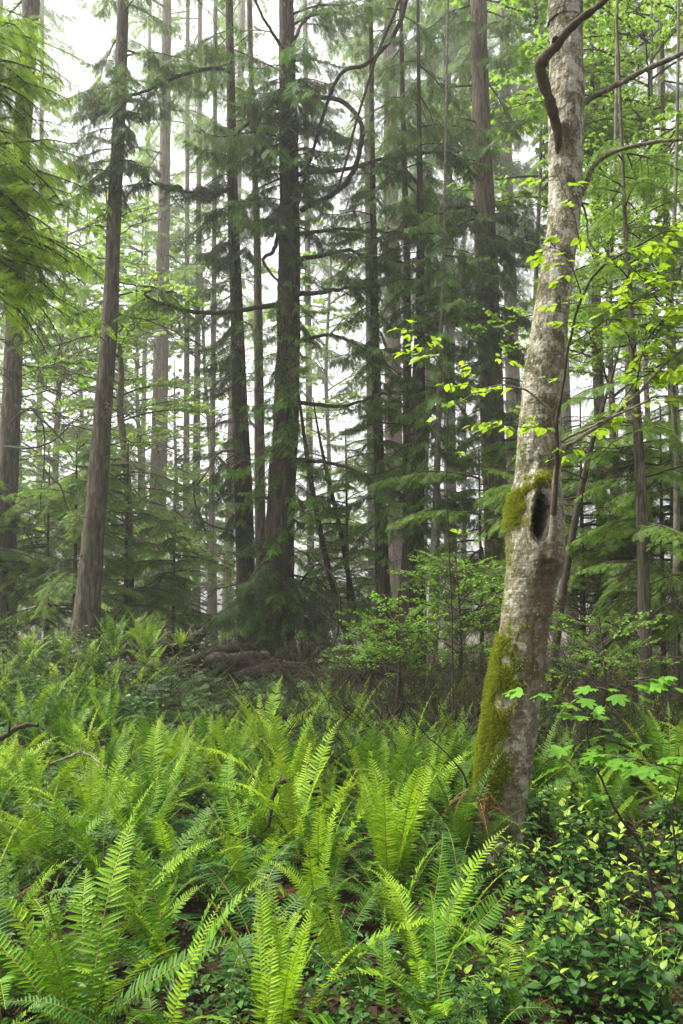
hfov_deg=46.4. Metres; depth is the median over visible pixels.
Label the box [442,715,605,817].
sword fern
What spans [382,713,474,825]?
sword fern
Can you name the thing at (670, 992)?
grass tuft
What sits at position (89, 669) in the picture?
sword fern
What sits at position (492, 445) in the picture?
hemlock sapling
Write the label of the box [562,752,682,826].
sword fern
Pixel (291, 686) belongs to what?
sword fern
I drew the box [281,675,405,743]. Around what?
sword fern
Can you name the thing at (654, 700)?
dead brush
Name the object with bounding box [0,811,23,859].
sword fern
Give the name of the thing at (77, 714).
sword fern
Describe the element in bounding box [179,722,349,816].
sword fern
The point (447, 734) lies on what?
sword fern
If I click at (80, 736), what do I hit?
sword fern
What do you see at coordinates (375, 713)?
sword fern
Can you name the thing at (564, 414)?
fir tree
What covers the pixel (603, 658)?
huckleberry bush
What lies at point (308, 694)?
dead brush
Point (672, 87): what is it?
fir tree
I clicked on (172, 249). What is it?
maple tree
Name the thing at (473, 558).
hemlock sapling
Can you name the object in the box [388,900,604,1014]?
sword fern
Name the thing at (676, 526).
maple tree
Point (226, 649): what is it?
fallen log
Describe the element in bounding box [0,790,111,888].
sword fern
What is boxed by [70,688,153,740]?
sword fern
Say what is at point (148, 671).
fern
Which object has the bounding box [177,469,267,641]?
young maple
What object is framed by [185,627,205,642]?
fallen log
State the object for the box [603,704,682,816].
sword fern
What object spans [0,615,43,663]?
sword fern
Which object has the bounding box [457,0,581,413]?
fir tree
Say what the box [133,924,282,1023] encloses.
sword fern
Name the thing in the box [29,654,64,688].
sword fern
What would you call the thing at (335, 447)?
leaning tree
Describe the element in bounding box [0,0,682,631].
sky
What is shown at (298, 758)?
sword fern
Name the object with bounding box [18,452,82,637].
young maple
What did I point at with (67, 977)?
sword fern
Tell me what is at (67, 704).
sword fern
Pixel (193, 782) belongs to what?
sword fern
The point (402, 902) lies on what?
sword fern
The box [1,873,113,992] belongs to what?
sword fern
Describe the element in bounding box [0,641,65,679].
sword fern
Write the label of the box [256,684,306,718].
fern
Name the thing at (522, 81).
maple tree
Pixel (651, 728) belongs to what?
sword fern
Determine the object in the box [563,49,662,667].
fir tree
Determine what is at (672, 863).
salal shrub
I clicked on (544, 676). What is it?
dead brush
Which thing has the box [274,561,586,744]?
dead brush
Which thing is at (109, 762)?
sword fern
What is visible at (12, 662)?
sword fern
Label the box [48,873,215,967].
sword fern
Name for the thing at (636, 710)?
sword fern
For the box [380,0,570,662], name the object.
cedar tree
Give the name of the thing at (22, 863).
sword fern
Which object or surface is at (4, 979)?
sword fern
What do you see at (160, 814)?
sword fern
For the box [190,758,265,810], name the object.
sword fern
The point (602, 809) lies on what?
sword fern
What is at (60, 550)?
young maple
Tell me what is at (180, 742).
sword fern
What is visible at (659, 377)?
hazel sapling
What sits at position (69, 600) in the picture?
young maple
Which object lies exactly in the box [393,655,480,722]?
sword fern
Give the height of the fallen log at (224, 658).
0.373 m
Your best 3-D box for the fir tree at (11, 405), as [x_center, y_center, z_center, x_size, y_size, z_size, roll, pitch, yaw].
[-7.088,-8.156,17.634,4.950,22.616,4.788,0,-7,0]
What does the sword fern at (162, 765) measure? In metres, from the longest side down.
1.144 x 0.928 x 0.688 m
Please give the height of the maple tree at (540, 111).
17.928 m
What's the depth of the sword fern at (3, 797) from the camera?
5.09 m
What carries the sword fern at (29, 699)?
on the ground at (370, 930)
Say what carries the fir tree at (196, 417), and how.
on the ground at (370, 930)
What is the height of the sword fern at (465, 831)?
0.933 m
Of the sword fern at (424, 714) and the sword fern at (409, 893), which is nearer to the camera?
the sword fern at (409, 893)
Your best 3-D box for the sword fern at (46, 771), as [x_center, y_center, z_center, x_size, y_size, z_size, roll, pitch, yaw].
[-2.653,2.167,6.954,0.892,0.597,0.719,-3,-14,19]
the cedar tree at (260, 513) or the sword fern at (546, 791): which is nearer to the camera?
the sword fern at (546, 791)
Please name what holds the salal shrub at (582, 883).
on the ground at (370, 930)
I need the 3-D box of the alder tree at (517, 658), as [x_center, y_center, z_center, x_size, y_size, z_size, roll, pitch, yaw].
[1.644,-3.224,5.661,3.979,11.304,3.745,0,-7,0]
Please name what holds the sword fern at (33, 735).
on the ground at (370, 930)
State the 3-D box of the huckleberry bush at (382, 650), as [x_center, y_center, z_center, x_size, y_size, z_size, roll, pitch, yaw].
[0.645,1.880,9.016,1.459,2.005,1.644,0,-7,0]
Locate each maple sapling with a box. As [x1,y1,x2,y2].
[504,676,682,901]
[583,749,682,874]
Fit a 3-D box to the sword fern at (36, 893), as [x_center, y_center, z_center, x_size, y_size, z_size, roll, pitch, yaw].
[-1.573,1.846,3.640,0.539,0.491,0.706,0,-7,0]
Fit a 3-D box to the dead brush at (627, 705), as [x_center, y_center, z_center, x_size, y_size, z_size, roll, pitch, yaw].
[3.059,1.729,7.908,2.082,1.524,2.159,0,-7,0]
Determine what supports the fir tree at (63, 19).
on the ground at (370, 930)
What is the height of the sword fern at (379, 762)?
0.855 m
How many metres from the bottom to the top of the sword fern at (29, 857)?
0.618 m
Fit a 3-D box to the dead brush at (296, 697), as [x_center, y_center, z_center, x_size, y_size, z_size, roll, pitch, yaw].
[0.045,1.825,8.939,2.417,2.111,2.599,0,-7,0]
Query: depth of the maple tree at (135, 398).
52.07 m
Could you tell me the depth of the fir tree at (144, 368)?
88.29 m
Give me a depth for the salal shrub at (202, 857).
4.53 m
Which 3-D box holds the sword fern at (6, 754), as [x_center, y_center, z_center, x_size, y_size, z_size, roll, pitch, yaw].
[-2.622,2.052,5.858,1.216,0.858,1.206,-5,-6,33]
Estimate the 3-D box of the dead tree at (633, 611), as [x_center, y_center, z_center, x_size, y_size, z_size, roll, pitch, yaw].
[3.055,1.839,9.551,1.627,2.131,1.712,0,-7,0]
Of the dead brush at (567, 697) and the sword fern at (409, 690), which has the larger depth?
the sword fern at (409, 690)
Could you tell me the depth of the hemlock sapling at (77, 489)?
15.20 m
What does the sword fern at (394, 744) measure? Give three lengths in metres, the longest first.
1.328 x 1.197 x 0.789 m
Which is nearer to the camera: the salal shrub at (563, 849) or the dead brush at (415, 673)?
the salal shrub at (563, 849)
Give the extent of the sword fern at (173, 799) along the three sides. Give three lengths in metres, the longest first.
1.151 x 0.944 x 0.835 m
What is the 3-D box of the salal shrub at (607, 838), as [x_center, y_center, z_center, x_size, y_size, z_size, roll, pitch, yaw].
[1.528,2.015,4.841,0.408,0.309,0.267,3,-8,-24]
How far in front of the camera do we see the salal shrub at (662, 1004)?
2.91 m
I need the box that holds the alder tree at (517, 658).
[469,0,682,864]
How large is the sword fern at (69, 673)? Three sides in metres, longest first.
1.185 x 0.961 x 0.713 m
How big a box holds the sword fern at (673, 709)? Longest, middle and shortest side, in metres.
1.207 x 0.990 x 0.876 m
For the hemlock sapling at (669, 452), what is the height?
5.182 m
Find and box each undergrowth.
[0,606,682,788]
[0,635,682,788]
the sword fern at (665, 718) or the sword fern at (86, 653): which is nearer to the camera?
the sword fern at (665, 718)
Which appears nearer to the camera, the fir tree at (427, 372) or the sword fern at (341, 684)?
the sword fern at (341, 684)
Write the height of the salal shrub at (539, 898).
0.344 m
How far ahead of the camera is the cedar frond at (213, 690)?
10.97 m
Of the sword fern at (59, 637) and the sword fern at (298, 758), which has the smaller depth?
the sword fern at (298, 758)
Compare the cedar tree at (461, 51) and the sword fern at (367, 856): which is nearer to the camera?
the sword fern at (367, 856)
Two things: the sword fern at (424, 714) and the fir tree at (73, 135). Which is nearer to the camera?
the sword fern at (424, 714)
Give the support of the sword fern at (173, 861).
on the ground at (370, 930)
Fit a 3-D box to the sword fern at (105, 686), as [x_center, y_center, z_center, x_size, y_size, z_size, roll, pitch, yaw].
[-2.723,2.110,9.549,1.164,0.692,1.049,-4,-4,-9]
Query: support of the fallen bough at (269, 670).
on the ground at (370, 930)
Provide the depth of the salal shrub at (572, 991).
2.97 m
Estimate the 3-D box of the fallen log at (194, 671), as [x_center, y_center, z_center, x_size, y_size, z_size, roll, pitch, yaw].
[-2.455,2.294,11.452,1.087,0.268,0.274,0,-7,0]
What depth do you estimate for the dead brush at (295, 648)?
12.73 m
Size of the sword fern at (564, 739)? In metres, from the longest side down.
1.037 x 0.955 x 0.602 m
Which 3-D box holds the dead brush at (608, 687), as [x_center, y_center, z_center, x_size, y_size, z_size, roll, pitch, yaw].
[2.698,1.627,9.312,2.394,2.177,2.246,0,-7,0]
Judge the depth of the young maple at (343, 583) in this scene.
48.76 m
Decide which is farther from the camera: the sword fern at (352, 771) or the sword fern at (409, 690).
the sword fern at (409, 690)
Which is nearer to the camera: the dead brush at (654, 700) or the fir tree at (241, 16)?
the dead brush at (654, 700)
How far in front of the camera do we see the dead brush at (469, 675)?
8.52 m
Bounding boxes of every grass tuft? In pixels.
[323,906,362,958]
[588,893,672,980]
[624,917,682,1004]
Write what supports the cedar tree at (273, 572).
on the ground at (370, 930)
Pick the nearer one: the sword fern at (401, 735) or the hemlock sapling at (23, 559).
the sword fern at (401, 735)
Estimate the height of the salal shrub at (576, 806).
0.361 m
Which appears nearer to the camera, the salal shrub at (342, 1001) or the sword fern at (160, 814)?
the salal shrub at (342, 1001)
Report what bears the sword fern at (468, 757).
on the ground at (370, 930)
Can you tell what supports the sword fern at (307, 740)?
on the ground at (370, 930)
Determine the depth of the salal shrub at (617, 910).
3.66 m
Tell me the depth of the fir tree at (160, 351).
43.85 m
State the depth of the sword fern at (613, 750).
7.18 m
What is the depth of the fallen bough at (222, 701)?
9.90 m
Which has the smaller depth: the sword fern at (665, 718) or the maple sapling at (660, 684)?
the maple sapling at (660, 684)
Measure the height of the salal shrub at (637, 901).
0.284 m
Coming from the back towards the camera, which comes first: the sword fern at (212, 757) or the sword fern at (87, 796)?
the sword fern at (212, 757)
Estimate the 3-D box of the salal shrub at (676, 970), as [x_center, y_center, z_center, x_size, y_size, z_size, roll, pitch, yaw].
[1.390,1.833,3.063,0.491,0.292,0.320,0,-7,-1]
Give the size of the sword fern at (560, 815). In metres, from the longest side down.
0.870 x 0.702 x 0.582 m
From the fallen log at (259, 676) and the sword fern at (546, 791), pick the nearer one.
the sword fern at (546, 791)
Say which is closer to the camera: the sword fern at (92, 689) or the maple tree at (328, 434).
the sword fern at (92, 689)
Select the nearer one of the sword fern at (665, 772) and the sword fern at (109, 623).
the sword fern at (665, 772)
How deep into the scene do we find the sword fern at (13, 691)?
9.60 m
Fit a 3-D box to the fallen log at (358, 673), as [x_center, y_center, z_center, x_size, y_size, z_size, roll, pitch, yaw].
[0.303,2.439,11.639,1.027,0.381,0.858,0,-7,0]
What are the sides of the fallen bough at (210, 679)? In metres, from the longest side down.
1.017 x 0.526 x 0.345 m
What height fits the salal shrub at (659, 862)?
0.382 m
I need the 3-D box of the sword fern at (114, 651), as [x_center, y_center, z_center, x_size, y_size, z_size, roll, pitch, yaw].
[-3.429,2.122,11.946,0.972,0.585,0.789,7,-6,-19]
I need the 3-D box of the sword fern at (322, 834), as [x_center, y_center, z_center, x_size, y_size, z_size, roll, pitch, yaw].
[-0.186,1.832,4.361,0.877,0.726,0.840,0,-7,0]
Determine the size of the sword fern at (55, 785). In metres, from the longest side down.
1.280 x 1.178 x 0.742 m
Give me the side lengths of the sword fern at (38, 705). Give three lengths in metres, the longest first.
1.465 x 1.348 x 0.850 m
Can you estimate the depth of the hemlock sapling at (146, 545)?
17.30 m
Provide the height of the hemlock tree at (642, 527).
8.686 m
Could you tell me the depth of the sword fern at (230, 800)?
4.81 m
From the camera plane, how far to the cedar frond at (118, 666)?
11.12 m
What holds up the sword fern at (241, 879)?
on the ground at (370, 930)
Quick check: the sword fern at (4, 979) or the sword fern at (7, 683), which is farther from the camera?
the sword fern at (7, 683)
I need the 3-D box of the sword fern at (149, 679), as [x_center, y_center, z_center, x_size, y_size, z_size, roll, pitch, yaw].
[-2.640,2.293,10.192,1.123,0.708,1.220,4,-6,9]
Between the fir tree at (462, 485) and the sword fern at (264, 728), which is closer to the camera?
the sword fern at (264, 728)
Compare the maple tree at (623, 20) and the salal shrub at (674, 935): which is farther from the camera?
the maple tree at (623, 20)
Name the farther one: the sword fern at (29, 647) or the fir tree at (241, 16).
the fir tree at (241, 16)
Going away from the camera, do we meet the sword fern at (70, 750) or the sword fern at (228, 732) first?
the sword fern at (70, 750)
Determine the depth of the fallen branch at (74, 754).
5.10 m
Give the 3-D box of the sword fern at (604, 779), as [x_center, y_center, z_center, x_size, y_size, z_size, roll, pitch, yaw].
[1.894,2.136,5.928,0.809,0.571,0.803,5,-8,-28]
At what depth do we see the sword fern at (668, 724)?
6.85 m
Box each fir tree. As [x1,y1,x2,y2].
[0,0,78,369]
[0,0,97,638]
[0,0,118,650]
[0,0,213,650]
[76,0,226,637]
[95,0,185,634]
[128,0,247,635]
[142,0,254,631]
[146,0,261,639]
[173,0,277,641]
[241,0,375,654]
[301,0,440,652]
[313,0,455,611]
[361,0,492,603]
[413,17,515,648]
[431,0,605,484]
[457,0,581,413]
[470,0,651,657]
[521,3,682,667]
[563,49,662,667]
[579,0,682,679]
[585,2,682,659]
[597,0,682,603]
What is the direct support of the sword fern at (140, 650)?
on the ground at (370, 930)
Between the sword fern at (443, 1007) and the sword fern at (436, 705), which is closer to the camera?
the sword fern at (443, 1007)
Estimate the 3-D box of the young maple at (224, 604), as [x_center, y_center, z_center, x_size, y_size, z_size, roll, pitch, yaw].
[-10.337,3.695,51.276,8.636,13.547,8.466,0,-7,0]
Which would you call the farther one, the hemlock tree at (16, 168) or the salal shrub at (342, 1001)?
the hemlock tree at (16, 168)
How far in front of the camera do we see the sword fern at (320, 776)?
6.53 m
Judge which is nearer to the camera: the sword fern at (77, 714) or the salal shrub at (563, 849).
the salal shrub at (563, 849)
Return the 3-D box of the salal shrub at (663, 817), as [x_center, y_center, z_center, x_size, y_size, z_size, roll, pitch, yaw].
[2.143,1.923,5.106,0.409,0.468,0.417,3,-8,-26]
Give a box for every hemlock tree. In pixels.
[0,4,115,386]
[385,0,502,688]
[505,14,682,726]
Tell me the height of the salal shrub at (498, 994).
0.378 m
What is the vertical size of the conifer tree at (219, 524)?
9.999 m
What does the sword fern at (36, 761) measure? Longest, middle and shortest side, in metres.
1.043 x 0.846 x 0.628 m
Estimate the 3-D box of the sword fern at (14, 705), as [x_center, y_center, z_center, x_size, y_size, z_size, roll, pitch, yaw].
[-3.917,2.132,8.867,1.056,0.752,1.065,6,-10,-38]
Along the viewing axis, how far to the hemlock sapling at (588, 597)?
12.84 m
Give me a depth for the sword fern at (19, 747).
6.56 m
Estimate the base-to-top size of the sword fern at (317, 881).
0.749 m
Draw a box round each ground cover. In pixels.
[0,621,227,742]
[0,711,682,1023]
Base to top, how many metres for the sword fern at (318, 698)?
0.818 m
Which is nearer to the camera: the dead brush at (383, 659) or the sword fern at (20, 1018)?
the sword fern at (20, 1018)
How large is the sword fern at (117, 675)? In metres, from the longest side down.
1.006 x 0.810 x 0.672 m
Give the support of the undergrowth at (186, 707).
on the ground at (370, 930)
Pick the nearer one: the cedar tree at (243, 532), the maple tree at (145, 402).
the cedar tree at (243, 532)
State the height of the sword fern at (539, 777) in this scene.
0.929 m
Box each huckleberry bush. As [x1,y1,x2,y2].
[316,623,420,711]
[335,590,457,721]
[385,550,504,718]
[544,610,682,740]
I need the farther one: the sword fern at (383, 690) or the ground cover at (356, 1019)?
the sword fern at (383, 690)
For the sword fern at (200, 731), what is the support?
on the ground at (370, 930)
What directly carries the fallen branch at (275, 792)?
on the ground at (370, 930)
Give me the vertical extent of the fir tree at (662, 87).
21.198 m
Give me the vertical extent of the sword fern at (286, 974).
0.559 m
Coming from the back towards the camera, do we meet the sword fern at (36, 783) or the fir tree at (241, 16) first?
the fir tree at (241, 16)
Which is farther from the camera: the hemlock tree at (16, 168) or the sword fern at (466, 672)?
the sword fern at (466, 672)
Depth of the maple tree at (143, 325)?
18.82 m
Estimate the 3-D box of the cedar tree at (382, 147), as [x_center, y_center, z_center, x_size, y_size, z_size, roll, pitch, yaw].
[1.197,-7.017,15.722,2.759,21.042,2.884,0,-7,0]
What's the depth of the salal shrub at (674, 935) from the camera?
3.48 m
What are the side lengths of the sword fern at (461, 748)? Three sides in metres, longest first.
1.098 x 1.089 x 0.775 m
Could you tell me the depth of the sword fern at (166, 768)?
5.81 m
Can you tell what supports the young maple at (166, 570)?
on the ground at (370, 930)
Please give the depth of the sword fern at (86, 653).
10.97 m
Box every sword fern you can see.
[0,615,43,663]
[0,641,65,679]
[0,646,23,686]
[0,659,52,716]
[0,669,24,699]
[0,674,29,732]
[0,680,75,737]
[0,691,58,742]
[0,694,34,713]
[0,730,63,778]
[0,732,52,781]
[0,734,59,810]
[0,742,98,816]
[0,743,37,809]
[0,743,123,842]
[0,760,35,846]
[0,764,137,899]
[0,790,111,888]
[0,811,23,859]
[0,811,86,922]
[0,822,278,1023]
[0,836,68,871]
[0,849,74,934]
[0,850,148,1016]
[0,897,230,1023]
[1,689,71,751]
[1,734,178,881]
[1,757,116,841]
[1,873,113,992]
[2,634,47,661]
[4,668,52,717]
[5,666,85,731]
[5,742,150,836]
[6,744,60,812]
[7,639,42,664]
[8,711,127,811]
[11,729,74,780]
[13,994,50,1023]
[15,678,130,763]
[16,777,180,904]
[19,746,224,907]
[21,662,110,714]
[21,686,97,734]
[24,629,77,671]
[25,820,265,960]
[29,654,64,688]
[35,696,106,742]
[39,716,162,784]
[40,627,76,655]
[40,631,73,654]
[41,658,89,695]
[45,719,218,817]
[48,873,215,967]
[50,636,107,675]
[50,696,144,775]
[55,637,129,704]
[55,671,141,721]
[57,647,103,685]
[58,797,309,900]
[65,659,164,711]
[65,818,275,1003]
[67,725,148,813]
[70,638,125,659]
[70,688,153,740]
[74,668,162,728]
[81,606,149,649]
[85,745,207,822]
[85,798,257,922]
[88,731,254,852]
[93,717,150,770]
[94,663,171,714]
[96,837,390,1020]
[97,636,134,665]
[102,651,132,690]
[105,721,197,785]
[115,612,179,661]
[115,713,190,770]
[116,620,170,643]
[117,697,192,754]
[118,648,205,702]
[118,753,348,867]
[129,639,172,678]
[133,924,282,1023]
[144,736,251,807]
[146,717,240,791]
[163,620,206,654]
[169,695,257,770]
[169,706,215,754]
[171,705,270,789]
[173,704,252,761]
[176,765,258,825]
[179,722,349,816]
[185,715,249,778]
[188,677,339,766]
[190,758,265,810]
[191,688,389,832]
[192,716,437,884]
[193,797,303,906]
[197,760,301,844]
[198,715,253,758]
[207,880,369,1023]
[220,877,330,1000]
[232,698,331,770]
[237,728,301,790]
[243,816,429,940]
[247,770,388,911]
[258,860,451,1002]
[260,902,477,1023]
[261,663,313,708]
[278,695,375,781]
[279,693,362,746]
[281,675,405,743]
[283,722,355,785]
[290,683,359,741]
[297,817,472,970]
[301,675,347,717]
[301,774,452,876]
[304,751,333,798]
[306,701,398,790]
[308,759,357,830]
[318,703,466,815]
[320,666,358,701]
[321,781,391,839]
[323,683,378,728]
[326,891,565,1023]
[329,746,390,802]
[330,734,557,889]
[330,826,567,1023]
[342,714,467,811]
[348,711,530,850]
[352,751,443,902]
[360,688,400,739]
[363,677,409,708]
[370,690,469,777]
[370,821,529,940]
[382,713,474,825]
[385,737,469,800]
[387,704,462,764]
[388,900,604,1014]
[390,669,432,708]
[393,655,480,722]
[398,686,464,748]
[401,694,450,727]
[403,1005,521,1023]
[410,702,474,797]
[417,821,554,868]
[418,730,531,787]
[430,733,543,819]
[438,662,481,714]
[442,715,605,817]
[447,741,582,821]
[524,764,626,856]
[529,706,604,809]
[536,722,591,811]
[537,726,586,769]
[538,677,597,743]
[541,679,584,721]
[546,748,659,835]
[558,762,622,833]
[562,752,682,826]
[571,739,654,808]
[582,727,641,780]
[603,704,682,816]
[604,677,681,746]
[622,699,682,790]
[627,718,667,779]
[650,702,682,727]
[652,694,682,732]
[656,721,682,731]
[659,675,682,726]
[660,753,682,849]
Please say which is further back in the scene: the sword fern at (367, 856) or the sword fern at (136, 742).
the sword fern at (136, 742)
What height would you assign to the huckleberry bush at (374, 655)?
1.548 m
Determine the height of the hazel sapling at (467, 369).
3.014 m
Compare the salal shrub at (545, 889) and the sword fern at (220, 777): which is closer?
the salal shrub at (545, 889)
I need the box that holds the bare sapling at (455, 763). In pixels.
[351,690,574,799]
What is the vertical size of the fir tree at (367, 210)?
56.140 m
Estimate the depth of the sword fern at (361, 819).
5.28 m
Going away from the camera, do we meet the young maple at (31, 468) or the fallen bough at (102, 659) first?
the fallen bough at (102, 659)
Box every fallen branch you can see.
[0,717,38,741]
[50,736,106,768]
[267,774,291,826]
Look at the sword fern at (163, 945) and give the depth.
3.18 m
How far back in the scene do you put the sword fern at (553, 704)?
8.74 m
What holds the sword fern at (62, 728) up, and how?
on the ground at (370, 930)
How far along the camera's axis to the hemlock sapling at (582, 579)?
10.90 m
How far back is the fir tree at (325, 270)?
66.21 m
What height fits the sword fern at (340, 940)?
0.776 m
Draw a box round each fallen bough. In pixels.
[3,639,159,674]
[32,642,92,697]
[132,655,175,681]
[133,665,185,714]
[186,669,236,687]
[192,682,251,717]
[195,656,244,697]
[242,660,294,683]
[253,634,344,692]
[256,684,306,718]
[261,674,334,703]
[267,663,333,693]
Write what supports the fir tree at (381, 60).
on the ground at (370, 930)
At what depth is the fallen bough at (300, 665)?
10.93 m
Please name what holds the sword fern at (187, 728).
on the ground at (370, 930)
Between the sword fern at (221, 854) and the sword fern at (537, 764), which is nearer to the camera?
the sword fern at (221, 854)
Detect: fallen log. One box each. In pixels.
[113,639,198,660]
[113,651,270,671]
[132,663,207,678]
[175,642,253,668]
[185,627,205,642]
[232,658,321,686]
[333,667,395,687]
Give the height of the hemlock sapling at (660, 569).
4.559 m
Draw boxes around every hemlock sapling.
[0,433,151,629]
[0,463,71,637]
[0,466,127,646]
[29,424,166,639]
[43,440,204,647]
[111,502,236,641]
[294,428,402,671]
[365,450,588,681]
[439,440,609,648]
[469,401,682,722]
[555,431,682,674]
[561,405,682,697]
[576,401,682,671]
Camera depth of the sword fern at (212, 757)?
6.68 m
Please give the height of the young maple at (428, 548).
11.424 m
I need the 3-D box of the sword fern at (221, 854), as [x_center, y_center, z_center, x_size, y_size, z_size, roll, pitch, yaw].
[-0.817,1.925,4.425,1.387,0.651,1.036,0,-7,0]
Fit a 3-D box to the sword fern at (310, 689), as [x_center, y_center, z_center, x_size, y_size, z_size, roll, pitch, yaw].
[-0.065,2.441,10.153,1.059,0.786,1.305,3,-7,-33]
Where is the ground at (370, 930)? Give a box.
[0,630,682,1023]
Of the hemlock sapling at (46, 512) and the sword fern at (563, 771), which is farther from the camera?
the hemlock sapling at (46, 512)
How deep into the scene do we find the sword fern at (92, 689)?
9.14 m
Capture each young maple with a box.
[17,479,72,624]
[17,503,151,627]
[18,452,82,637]
[35,464,168,622]
[84,458,221,637]
[131,478,234,635]
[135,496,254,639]
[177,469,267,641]
[294,501,367,655]
[294,516,375,655]
[311,504,440,626]
[363,506,479,657]
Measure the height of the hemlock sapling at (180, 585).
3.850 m
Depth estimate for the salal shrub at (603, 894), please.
3.34 m
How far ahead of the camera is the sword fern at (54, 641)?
12.24 m
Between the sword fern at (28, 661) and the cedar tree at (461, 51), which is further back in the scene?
the cedar tree at (461, 51)
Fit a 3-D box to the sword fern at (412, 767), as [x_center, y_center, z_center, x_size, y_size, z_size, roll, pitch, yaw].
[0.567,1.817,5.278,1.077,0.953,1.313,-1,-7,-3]
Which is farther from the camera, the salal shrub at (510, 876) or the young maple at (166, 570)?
the young maple at (166, 570)
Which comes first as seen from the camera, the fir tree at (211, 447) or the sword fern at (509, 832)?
the sword fern at (509, 832)
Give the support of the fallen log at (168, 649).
on the ground at (370, 930)
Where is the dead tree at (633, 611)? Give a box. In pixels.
[546,575,657,728]
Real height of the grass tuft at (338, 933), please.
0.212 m
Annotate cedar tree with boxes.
[93,0,308,643]
[113,0,484,683]
[183,0,317,642]
[308,0,523,689]
[312,0,444,687]
[333,0,470,550]
[363,0,536,661]
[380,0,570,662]
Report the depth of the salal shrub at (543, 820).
5.20 m
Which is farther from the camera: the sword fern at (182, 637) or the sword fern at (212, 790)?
the sword fern at (182, 637)
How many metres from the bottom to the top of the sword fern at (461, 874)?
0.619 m
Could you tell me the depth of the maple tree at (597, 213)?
11.09 m
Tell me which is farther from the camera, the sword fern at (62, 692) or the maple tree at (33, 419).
the maple tree at (33, 419)
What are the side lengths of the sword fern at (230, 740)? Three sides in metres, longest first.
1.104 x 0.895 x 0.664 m
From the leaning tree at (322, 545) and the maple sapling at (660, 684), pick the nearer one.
the maple sapling at (660, 684)
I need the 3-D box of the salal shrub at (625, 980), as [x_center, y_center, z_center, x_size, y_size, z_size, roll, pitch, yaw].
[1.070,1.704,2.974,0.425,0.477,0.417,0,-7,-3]
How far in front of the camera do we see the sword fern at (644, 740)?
7.42 m
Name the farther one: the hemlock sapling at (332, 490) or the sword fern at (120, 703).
the hemlock sapling at (332, 490)
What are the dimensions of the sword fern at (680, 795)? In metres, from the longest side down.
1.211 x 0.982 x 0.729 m
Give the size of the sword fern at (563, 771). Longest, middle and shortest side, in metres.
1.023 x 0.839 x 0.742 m
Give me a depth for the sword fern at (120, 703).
8.84 m
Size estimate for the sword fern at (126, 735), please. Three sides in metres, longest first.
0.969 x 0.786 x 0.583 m
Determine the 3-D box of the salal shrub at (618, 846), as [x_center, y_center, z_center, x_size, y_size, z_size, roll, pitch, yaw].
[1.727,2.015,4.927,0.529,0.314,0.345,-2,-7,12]
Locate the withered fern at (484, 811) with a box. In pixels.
[437,786,517,871]
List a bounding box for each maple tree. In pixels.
[0,160,170,543]
[0,179,97,611]
[0,205,156,638]
[22,182,221,642]
[41,194,228,631]
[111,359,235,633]
[123,200,275,640]
[247,204,383,653]
[425,0,675,302]
[466,0,682,688]
[471,0,682,681]
[509,0,682,566]
[534,0,682,708]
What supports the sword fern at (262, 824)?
on the ground at (370, 930)
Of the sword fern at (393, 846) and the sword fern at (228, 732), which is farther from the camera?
the sword fern at (228, 732)
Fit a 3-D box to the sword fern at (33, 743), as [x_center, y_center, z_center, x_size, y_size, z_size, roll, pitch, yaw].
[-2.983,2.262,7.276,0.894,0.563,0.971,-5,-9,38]
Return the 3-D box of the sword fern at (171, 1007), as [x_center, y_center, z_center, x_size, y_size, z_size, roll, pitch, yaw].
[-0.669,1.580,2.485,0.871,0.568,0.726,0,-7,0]
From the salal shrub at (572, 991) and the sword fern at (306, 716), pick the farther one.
the sword fern at (306, 716)
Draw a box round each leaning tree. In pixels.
[263,391,373,670]
[297,397,396,666]
[485,311,666,703]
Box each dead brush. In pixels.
[208,596,358,683]
[209,619,376,709]
[251,582,441,747]
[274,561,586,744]
[282,563,480,742]
[313,594,437,699]
[321,572,479,695]
[326,631,550,713]
[346,543,596,753]
[422,624,682,790]
[464,613,585,731]
[472,558,664,731]
[536,621,682,778]
[546,611,682,749]
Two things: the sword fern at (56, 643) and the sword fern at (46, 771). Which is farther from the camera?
the sword fern at (56, 643)
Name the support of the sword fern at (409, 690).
on the ground at (370, 930)
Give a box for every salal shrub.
[190,844,216,871]
[216,977,256,1009]
[314,986,358,1023]
[453,930,564,1023]
[467,832,528,900]
[486,834,557,922]
[501,886,602,958]
[505,883,598,989]
[514,906,606,1023]
[515,796,597,876]
[519,837,629,900]
[524,778,578,842]
[543,820,642,922]
[546,780,596,831]
[554,868,642,982]
[561,817,624,864]
[563,911,682,1023]
[579,811,670,863]
[581,890,676,954]
[592,852,634,900]
[603,968,675,1023]
[610,853,680,922]
[630,817,682,881]
[633,841,682,927]
[637,899,682,972]
[642,946,682,1002]
[648,781,682,839]
[659,817,682,883]
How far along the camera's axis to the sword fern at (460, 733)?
7.08 m
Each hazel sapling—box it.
[387,318,522,708]
[392,168,682,565]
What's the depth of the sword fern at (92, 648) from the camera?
11.69 m
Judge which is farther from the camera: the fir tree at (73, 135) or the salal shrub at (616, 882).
the fir tree at (73, 135)

